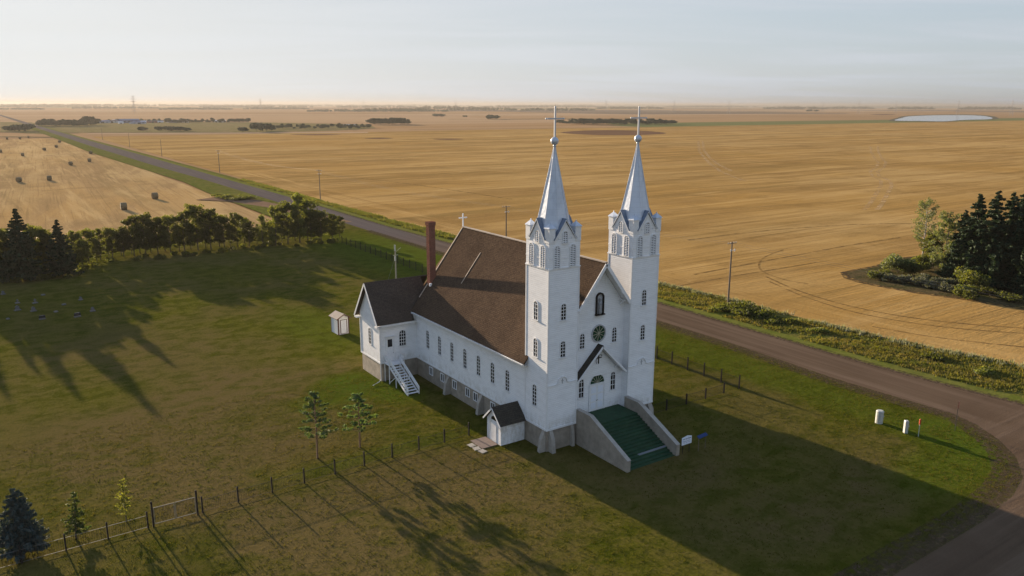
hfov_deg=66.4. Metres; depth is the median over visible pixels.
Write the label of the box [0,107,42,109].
woods
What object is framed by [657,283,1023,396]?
roadside weeds
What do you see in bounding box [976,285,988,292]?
shrub
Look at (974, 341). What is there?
wheel track
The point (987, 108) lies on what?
woods
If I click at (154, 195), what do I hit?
straw bale
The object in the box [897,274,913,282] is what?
sage shrub
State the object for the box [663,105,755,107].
woods
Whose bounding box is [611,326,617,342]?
window
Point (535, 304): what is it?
window
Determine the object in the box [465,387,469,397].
basement window
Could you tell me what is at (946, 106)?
woods
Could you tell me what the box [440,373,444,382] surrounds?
basement window
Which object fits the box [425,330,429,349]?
window
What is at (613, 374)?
window
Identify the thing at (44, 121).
tree
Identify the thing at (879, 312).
wheel track
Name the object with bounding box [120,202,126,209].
straw bale
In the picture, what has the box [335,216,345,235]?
broadleaf tree
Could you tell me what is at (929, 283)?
sage shrub
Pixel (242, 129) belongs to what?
tree
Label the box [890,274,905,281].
sage shrub
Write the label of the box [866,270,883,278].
shrub
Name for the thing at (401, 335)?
window
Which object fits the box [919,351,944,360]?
shrub
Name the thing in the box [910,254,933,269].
shrub
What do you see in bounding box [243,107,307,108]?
woods
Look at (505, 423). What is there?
entrance porch
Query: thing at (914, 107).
woods
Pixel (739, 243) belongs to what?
overhead wire
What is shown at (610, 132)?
bare patch
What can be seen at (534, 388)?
window
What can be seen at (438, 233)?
roadside weeds
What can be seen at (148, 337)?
churchyard lawn
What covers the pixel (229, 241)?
broadleaf tree
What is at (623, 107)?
woods
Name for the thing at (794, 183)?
field
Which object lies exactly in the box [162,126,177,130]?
tree
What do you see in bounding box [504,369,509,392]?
window
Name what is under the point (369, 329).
window
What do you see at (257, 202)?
track
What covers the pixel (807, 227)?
wheel track
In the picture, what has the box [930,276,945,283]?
sage shrub
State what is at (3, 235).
broadleaf tree
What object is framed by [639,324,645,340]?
window
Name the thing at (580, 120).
tree
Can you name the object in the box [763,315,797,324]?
shrub
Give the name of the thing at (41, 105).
woods
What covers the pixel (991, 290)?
shrub
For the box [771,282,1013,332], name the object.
wheel track
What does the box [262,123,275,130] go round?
tree
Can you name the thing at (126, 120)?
farm building
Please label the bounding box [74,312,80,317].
gravestone
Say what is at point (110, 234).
broadleaf tree
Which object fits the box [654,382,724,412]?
fence
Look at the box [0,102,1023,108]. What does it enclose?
hills
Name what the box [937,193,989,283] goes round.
spruce tree
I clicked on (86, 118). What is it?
tree
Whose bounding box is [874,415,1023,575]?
side road
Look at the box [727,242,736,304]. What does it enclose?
utility pole
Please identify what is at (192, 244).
broadleaf tree
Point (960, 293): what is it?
shrub
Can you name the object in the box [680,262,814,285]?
wheel track
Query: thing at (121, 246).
broadleaf tree
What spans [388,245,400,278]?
service pole
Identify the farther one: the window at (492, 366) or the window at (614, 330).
the window at (492, 366)
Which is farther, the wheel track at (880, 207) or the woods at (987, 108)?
the woods at (987, 108)
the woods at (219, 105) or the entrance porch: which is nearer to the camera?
the entrance porch
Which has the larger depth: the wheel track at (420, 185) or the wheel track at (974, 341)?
the wheel track at (420, 185)
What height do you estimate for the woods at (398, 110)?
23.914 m
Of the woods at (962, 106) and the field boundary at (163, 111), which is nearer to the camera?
the field boundary at (163, 111)
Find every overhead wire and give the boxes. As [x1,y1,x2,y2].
[261,163,1019,299]
[271,164,1018,296]
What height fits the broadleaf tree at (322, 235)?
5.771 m
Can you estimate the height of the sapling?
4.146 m
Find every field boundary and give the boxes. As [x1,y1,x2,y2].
[9,132,39,132]
[89,132,250,132]
[89,132,367,133]
[99,111,226,111]
[429,126,715,129]
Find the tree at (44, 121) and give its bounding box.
[39,118,50,125]
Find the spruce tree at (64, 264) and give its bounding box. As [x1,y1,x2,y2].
[42,220,84,276]
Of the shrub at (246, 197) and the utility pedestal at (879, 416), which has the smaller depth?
the utility pedestal at (879, 416)
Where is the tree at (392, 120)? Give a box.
[385,117,398,122]
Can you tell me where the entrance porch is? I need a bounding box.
[483,401,525,445]
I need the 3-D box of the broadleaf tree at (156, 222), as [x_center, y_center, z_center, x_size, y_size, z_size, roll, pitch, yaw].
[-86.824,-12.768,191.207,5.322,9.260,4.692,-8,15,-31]
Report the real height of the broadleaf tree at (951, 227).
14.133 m
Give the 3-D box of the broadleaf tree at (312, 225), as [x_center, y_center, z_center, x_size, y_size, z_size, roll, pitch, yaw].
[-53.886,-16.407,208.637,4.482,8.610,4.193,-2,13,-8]
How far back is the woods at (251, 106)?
7421.68 m
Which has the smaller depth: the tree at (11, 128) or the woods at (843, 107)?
the tree at (11, 128)
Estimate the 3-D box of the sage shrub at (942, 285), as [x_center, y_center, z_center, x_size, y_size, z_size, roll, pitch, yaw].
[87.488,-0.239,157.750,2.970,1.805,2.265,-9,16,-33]
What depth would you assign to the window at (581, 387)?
86.02 m
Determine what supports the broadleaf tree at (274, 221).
on the churchyard lawn at (148, 337)
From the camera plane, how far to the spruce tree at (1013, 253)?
156.47 m
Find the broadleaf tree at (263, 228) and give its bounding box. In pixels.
[255,214,267,241]
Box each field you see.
[0,139,276,240]
[95,120,1023,364]
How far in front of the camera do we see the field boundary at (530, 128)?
1214.36 m
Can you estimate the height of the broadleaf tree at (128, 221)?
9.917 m
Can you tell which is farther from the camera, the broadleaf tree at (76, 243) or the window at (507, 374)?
the broadleaf tree at (76, 243)
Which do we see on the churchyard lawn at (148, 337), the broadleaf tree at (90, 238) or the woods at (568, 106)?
the broadleaf tree at (90, 238)
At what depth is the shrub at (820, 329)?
127.84 m
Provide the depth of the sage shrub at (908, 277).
163.66 m
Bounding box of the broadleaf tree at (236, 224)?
[227,212,245,246]
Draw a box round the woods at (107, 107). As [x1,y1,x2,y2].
[71,106,158,108]
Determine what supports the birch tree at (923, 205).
on the copse ground at (861, 275)
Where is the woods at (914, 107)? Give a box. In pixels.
[887,106,935,108]
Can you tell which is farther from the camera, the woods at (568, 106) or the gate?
the woods at (568, 106)
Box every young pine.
[298,391,337,458]
[338,392,377,447]
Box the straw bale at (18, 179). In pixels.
[15,177,21,181]
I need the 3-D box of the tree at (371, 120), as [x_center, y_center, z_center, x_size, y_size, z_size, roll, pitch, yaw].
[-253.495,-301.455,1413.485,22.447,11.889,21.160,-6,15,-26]
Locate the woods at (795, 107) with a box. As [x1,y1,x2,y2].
[763,106,827,108]
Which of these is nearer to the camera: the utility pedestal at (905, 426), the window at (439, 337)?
the utility pedestal at (905, 426)
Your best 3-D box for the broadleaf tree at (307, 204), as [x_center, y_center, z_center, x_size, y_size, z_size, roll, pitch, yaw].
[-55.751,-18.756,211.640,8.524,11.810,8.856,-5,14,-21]
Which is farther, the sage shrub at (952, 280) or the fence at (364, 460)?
the sage shrub at (952, 280)
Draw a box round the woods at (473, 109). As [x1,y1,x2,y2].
[447,106,516,110]
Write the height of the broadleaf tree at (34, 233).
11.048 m
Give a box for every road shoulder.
[324,207,1023,405]
[368,230,1022,575]
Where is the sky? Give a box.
[0,0,1023,106]
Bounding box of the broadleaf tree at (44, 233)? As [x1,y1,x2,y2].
[34,229,56,263]
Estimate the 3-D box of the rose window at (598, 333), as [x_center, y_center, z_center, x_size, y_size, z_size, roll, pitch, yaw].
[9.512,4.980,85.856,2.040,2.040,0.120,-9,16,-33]
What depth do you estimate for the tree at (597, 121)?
1459.18 m
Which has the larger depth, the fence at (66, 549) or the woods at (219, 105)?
the woods at (219, 105)
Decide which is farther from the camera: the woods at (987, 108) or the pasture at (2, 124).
the woods at (987, 108)
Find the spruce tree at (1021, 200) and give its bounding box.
[1013,194,1023,222]
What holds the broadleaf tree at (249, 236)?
on the churchyard lawn at (148, 337)
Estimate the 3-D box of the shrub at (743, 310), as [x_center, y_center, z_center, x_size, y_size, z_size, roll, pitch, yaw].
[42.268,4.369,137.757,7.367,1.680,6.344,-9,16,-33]
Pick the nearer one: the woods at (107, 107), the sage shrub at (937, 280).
the sage shrub at (937, 280)
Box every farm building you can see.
[117,119,139,122]
[129,121,145,123]
[147,120,156,122]
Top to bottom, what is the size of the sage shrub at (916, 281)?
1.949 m
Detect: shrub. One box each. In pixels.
[215,194,235,199]
[221,193,247,199]
[237,195,257,199]
[706,304,734,311]
[714,299,758,313]
[731,305,774,315]
[748,310,774,318]
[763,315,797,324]
[806,327,828,332]
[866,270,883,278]
[872,272,886,279]
[877,269,893,274]
[880,253,914,272]
[881,273,899,281]
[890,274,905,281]
[896,260,931,274]
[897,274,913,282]
[902,275,921,283]
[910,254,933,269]
[910,277,927,285]
[915,273,929,280]
[917,279,938,287]
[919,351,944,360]
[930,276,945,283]
[938,282,951,290]
[939,278,952,284]
[946,278,957,283]
[946,284,956,291]
[952,288,971,296]
[953,266,991,285]
[953,284,980,292]
[962,289,979,299]
[973,366,997,376]
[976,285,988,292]
[979,286,997,295]
[994,290,1014,298]
[1001,293,1023,301]
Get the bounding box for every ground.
[0,104,1023,413]
[847,257,1023,307]
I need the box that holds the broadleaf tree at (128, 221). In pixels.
[120,216,143,255]
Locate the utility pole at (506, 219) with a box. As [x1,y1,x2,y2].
[506,206,509,236]
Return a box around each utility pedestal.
[875,409,883,423]
[903,420,908,432]
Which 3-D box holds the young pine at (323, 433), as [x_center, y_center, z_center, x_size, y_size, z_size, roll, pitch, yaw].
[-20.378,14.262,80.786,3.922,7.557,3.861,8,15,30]
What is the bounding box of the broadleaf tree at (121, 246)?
[114,226,129,255]
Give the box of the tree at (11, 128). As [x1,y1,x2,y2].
[1,125,19,130]
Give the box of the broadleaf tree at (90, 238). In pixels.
[78,227,100,262]
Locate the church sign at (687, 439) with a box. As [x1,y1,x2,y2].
[682,435,691,453]
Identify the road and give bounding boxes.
[0,115,1023,438]
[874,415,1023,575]
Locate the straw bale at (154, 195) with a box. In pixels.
[151,192,158,198]
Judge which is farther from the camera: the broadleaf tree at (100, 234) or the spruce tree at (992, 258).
the broadleaf tree at (100, 234)
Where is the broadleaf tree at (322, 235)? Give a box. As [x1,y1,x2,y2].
[315,220,323,239]
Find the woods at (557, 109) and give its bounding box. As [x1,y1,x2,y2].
[520,107,594,110]
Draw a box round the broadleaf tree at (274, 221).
[266,205,282,245]
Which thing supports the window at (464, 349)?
in the church
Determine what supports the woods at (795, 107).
on the ground at (424, 120)
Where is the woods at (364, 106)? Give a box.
[337,105,416,107]
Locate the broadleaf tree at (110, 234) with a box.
[100,227,121,257]
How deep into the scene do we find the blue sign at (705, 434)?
83.99 m
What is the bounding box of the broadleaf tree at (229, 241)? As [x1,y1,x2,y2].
[225,229,234,245]
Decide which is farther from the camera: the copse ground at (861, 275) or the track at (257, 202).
the track at (257, 202)
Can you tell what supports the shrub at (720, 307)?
on the roadside verge at (820, 335)
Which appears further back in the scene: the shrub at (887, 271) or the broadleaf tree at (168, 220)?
the broadleaf tree at (168, 220)
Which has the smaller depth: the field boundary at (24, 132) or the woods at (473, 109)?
the field boundary at (24, 132)
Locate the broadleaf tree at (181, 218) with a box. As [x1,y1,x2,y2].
[172,212,195,250]
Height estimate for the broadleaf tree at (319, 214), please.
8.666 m
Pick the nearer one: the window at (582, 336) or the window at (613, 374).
the window at (582, 336)
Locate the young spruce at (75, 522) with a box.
[61,491,91,538]
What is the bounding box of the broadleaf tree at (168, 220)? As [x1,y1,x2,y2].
[155,215,182,251]
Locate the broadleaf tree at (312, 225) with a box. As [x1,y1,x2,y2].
[302,211,317,239]
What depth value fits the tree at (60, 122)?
1240.69 m
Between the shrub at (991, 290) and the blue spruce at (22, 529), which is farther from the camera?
the shrub at (991, 290)
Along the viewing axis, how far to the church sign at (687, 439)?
83.26 m
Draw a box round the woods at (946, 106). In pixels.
[927,106,965,106]
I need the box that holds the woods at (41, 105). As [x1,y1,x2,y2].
[0,104,96,106]
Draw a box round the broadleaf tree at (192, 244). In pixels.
[184,224,196,248]
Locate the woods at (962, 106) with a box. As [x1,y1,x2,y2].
[877,105,1017,106]
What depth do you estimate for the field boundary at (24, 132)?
977.10 m
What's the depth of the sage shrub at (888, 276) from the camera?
165.71 m
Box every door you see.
[340,319,346,333]
[385,335,394,360]
[491,422,495,441]
[590,384,596,411]
[596,382,603,409]
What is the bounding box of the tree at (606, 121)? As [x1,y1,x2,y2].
[603,119,613,124]
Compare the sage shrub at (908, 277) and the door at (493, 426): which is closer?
the door at (493, 426)
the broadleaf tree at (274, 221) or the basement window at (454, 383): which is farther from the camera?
the broadleaf tree at (274, 221)
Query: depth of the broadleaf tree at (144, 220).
188.71 m
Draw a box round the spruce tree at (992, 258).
[961,191,1013,287]
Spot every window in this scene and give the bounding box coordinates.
[368,327,371,344]
[398,329,406,346]
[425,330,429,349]
[429,366,432,375]
[437,336,441,355]
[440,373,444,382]
[449,342,453,362]
[452,379,456,389]
[462,348,466,369]
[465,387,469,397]
[473,391,477,401]
[476,355,480,376]
[489,362,494,384]
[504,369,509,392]
[531,383,536,407]
[532,300,538,320]
[532,338,537,357]
[559,340,566,358]
[560,303,567,321]
[577,379,584,399]
[578,333,585,349]
[591,324,605,341]
[609,371,615,390]
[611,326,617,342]
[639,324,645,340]
[640,289,646,305]
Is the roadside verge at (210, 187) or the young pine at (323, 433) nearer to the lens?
the young pine at (323, 433)
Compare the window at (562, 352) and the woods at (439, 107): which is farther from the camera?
the woods at (439, 107)
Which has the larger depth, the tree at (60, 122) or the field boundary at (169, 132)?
the tree at (60, 122)
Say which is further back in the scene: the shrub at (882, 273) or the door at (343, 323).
the shrub at (882, 273)
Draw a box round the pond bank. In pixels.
[889,114,997,121]
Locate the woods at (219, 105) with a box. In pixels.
[0,103,510,105]
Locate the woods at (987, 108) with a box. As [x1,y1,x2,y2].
[958,106,1021,109]
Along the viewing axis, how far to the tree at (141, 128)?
1062.08 m
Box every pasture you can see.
[0,122,75,135]
[42,122,374,132]
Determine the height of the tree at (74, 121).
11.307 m
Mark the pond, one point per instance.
(941, 117)
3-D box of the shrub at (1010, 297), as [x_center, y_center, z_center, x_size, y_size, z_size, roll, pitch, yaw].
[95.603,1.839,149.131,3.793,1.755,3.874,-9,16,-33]
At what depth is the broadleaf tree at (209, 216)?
196.80 m
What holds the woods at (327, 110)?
on the ground at (424, 120)
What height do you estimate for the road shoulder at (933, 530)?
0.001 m
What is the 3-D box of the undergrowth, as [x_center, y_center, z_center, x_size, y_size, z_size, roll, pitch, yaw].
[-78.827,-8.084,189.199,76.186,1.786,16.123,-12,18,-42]
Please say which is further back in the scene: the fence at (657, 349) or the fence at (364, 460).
the fence at (657, 349)
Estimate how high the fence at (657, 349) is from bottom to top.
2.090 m
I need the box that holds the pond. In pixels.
[896,115,992,120]
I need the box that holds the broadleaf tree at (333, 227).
[327,214,339,238]
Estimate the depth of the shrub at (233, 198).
300.64 m
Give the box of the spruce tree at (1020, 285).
[1007,250,1023,298]
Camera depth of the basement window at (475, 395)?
94.89 m
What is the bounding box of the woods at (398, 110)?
[353,107,448,111]
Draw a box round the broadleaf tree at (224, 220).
[211,214,233,246]
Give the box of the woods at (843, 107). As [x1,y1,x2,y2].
[824,106,874,108]
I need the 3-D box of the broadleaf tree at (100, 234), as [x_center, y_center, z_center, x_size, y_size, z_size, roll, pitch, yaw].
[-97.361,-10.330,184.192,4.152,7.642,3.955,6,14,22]
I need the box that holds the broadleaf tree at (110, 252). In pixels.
[103,237,113,254]
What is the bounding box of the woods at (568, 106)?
[480,105,603,107]
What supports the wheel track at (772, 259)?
on the field at (794, 183)
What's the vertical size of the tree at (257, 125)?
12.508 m
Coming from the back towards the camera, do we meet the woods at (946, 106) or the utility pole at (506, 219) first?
the woods at (946, 106)
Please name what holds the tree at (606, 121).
on the ground at (424, 120)
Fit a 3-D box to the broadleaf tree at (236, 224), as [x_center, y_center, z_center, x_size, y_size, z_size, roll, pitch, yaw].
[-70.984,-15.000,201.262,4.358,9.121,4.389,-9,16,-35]
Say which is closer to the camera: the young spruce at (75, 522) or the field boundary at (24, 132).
the young spruce at (75, 522)
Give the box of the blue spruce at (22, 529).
[0,488,50,563]
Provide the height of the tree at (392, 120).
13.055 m
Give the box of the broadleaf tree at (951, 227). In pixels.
[928,210,963,268]
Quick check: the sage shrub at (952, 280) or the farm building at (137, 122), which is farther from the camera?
the farm building at (137, 122)
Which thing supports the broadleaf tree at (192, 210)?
on the churchyard lawn at (148, 337)
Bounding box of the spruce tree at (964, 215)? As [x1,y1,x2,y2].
[935,210,969,273]
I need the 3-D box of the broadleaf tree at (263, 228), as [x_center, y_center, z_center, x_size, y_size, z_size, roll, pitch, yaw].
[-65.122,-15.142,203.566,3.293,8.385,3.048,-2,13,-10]
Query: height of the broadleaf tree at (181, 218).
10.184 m
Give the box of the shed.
[329,310,350,334]
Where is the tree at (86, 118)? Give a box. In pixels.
[79,116,95,122]
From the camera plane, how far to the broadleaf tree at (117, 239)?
189.38 m
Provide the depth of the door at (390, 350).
104.44 m
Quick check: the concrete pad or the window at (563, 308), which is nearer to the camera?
the window at (563, 308)
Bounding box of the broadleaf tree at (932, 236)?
[918,231,944,268]
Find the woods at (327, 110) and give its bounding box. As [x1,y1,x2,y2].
[307,109,372,111]
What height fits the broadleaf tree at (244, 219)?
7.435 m
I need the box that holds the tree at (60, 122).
[57,119,65,124]
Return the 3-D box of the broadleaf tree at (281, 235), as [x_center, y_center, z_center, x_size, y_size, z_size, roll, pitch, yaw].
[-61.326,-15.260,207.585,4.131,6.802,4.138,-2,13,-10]
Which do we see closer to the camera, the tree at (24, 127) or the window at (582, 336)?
the window at (582, 336)
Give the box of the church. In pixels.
[354,106,679,472]
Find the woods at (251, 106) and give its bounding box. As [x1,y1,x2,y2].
[199,105,312,107]
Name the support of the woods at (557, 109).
on the ground at (424, 120)
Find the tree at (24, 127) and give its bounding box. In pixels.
[10,124,35,130]
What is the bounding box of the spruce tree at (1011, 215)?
[997,192,1022,252]
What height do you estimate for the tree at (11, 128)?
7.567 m
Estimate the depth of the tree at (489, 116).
1954.71 m
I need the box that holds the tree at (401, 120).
[397,118,406,124]
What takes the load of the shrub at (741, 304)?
on the roadside verge at (820, 335)
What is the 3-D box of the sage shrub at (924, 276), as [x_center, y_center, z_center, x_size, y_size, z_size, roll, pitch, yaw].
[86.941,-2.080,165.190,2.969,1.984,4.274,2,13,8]
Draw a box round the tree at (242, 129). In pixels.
[237,127,248,130]
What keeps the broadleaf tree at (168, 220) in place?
on the churchyard lawn at (148, 337)
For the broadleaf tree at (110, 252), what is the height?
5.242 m
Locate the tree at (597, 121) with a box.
[592,119,600,124]
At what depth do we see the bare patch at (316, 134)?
947.87 m
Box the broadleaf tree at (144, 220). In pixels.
[130,212,157,252]
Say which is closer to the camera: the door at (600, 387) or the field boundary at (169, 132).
the door at (600, 387)
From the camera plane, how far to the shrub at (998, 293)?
150.99 m
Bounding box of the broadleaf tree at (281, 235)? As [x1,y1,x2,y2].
[275,221,288,238]
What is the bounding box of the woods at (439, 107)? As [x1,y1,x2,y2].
[416,105,479,108]
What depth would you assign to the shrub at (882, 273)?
167.20 m
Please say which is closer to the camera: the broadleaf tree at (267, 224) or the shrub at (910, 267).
the shrub at (910, 267)
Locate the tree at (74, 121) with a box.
[69,119,77,124]
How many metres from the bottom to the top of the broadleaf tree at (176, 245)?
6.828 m
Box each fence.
[0,511,148,567]
[200,422,469,512]
[341,236,740,388]
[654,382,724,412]
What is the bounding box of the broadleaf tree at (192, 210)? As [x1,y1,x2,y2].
[182,204,210,249]
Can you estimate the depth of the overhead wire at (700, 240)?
138.15 m
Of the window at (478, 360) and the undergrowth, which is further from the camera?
the undergrowth
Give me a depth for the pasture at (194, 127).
1188.99 m
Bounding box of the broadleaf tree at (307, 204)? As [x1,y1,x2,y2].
[297,198,319,239]
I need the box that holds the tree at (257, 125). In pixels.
[249,122,263,130]
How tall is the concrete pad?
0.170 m
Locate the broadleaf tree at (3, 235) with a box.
[0,228,12,259]
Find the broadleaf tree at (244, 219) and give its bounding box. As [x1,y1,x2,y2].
[236,217,253,243]
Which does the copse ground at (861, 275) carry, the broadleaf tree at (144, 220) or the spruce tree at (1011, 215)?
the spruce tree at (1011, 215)
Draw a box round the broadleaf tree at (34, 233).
[23,224,52,264]
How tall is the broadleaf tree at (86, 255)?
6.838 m
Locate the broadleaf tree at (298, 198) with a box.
[288,191,307,242]
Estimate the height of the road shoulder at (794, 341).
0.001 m
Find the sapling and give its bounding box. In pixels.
[115,478,132,521]
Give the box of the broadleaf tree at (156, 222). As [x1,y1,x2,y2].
[148,216,166,253]
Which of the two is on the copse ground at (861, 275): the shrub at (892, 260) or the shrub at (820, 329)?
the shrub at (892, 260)
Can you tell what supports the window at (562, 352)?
in the church
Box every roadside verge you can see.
[32,127,288,216]
[40,125,1023,396]
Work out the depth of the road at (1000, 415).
114.45 m
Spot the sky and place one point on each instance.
(448, 52)
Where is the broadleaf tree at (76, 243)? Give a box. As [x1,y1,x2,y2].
[64,230,86,269]
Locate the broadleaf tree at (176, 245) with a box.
[171,230,184,251]
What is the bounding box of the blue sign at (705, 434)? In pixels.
[697,432,707,450]
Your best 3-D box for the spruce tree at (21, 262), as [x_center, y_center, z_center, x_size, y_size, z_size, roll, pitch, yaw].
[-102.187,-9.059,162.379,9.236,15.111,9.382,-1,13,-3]
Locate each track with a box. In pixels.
[196,197,351,222]
[269,171,507,198]
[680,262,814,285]
[689,223,910,239]
[695,237,898,274]
[767,277,1018,327]
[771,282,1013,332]
[875,146,892,209]
[897,330,1023,346]
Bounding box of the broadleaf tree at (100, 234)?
[93,228,108,259]
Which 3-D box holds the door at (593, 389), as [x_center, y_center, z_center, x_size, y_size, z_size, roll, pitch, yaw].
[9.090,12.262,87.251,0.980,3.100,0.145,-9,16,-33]
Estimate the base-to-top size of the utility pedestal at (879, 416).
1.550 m
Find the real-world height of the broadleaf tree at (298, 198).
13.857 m
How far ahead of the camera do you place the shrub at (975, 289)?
154.42 m
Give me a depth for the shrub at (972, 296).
150.50 m
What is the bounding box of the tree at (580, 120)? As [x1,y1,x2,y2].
[574,118,587,124]
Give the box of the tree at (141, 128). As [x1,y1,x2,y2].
[137,126,148,130]
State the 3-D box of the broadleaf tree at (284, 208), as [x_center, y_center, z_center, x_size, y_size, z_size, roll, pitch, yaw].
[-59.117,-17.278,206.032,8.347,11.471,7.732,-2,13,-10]
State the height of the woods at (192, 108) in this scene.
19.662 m
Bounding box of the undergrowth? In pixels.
[8,237,339,282]
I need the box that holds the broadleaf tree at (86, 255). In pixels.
[72,238,90,265]
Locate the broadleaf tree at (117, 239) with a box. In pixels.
[113,229,128,254]
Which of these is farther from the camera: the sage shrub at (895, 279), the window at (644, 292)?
the sage shrub at (895, 279)
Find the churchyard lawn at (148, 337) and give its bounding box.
[0,223,1011,575]
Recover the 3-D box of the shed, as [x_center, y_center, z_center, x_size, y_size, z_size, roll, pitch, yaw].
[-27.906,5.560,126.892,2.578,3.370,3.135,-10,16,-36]
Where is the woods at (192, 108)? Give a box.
[159,107,232,109]
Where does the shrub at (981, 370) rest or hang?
on the roadside verge at (820, 335)
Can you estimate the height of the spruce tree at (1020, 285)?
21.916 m
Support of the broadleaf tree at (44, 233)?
on the churchyard lawn at (148, 337)
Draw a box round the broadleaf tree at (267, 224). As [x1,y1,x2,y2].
[260,220,276,240]
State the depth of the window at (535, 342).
82.72 m
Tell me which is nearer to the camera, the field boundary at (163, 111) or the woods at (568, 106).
the field boundary at (163, 111)
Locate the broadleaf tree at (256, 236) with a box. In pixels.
[252,227,259,240]
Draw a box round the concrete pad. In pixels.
[470,436,497,448]
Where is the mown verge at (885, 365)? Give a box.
[39,125,1023,403]
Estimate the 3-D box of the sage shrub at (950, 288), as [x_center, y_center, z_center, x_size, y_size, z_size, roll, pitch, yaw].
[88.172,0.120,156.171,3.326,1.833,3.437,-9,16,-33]
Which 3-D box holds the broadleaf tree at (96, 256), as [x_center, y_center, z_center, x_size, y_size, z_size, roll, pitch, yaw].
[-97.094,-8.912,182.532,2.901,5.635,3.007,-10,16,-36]
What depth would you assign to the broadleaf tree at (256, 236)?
205.88 m
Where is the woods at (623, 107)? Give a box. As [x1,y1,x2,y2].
[597,106,664,108]
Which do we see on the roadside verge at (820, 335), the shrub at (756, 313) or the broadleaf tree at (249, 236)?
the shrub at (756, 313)
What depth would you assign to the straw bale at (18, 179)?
367.43 m
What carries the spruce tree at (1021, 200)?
on the copse ground at (861, 275)
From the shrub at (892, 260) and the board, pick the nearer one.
the board
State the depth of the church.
87.11 m
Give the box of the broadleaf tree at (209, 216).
[195,208,223,249]
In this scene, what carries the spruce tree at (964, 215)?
on the copse ground at (861, 275)
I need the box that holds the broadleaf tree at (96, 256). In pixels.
[90,240,102,259]
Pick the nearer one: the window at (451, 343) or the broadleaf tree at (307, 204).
the window at (451, 343)
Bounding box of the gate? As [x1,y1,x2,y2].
[150,490,198,526]
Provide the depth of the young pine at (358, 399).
83.62 m
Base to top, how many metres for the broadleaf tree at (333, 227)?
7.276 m
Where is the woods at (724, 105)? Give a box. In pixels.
[514,104,1019,106]
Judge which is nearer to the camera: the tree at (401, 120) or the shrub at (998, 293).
the shrub at (998, 293)
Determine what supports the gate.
on the churchyard lawn at (148, 337)
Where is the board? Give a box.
[638,445,666,455]
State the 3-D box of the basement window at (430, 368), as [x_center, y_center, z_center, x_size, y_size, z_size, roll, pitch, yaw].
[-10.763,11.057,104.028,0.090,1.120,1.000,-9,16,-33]
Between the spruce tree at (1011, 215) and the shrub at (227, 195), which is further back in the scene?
the shrub at (227, 195)
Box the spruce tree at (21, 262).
[0,208,47,283]
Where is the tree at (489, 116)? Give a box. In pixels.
[485,114,499,118]
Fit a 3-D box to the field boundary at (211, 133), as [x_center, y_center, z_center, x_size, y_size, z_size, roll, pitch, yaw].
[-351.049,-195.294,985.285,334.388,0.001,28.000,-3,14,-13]
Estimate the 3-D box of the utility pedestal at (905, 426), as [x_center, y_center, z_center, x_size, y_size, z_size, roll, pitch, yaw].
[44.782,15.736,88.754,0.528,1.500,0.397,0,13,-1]
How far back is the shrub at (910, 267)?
171.45 m
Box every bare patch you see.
[292,134,340,134]
[561,130,664,134]
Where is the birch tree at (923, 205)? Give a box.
[911,197,939,256]
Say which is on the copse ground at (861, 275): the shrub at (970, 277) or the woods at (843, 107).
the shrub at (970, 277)
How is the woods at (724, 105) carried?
on the ground at (424, 120)
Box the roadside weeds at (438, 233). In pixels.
[236,178,456,239]
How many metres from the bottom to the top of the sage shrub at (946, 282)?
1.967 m
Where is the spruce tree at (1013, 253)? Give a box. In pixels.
[989,202,1023,290]
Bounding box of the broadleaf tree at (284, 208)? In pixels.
[273,200,303,243]
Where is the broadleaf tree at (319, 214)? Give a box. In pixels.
[311,210,331,240]
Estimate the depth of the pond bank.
2368.49 m
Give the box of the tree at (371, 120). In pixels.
[365,118,376,122]
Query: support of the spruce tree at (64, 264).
on the churchyard lawn at (148, 337)
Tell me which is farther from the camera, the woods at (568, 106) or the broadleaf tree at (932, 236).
the woods at (568, 106)
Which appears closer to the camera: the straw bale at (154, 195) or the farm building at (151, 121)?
the straw bale at (154, 195)
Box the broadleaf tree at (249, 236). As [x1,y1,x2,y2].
[242,220,254,245]

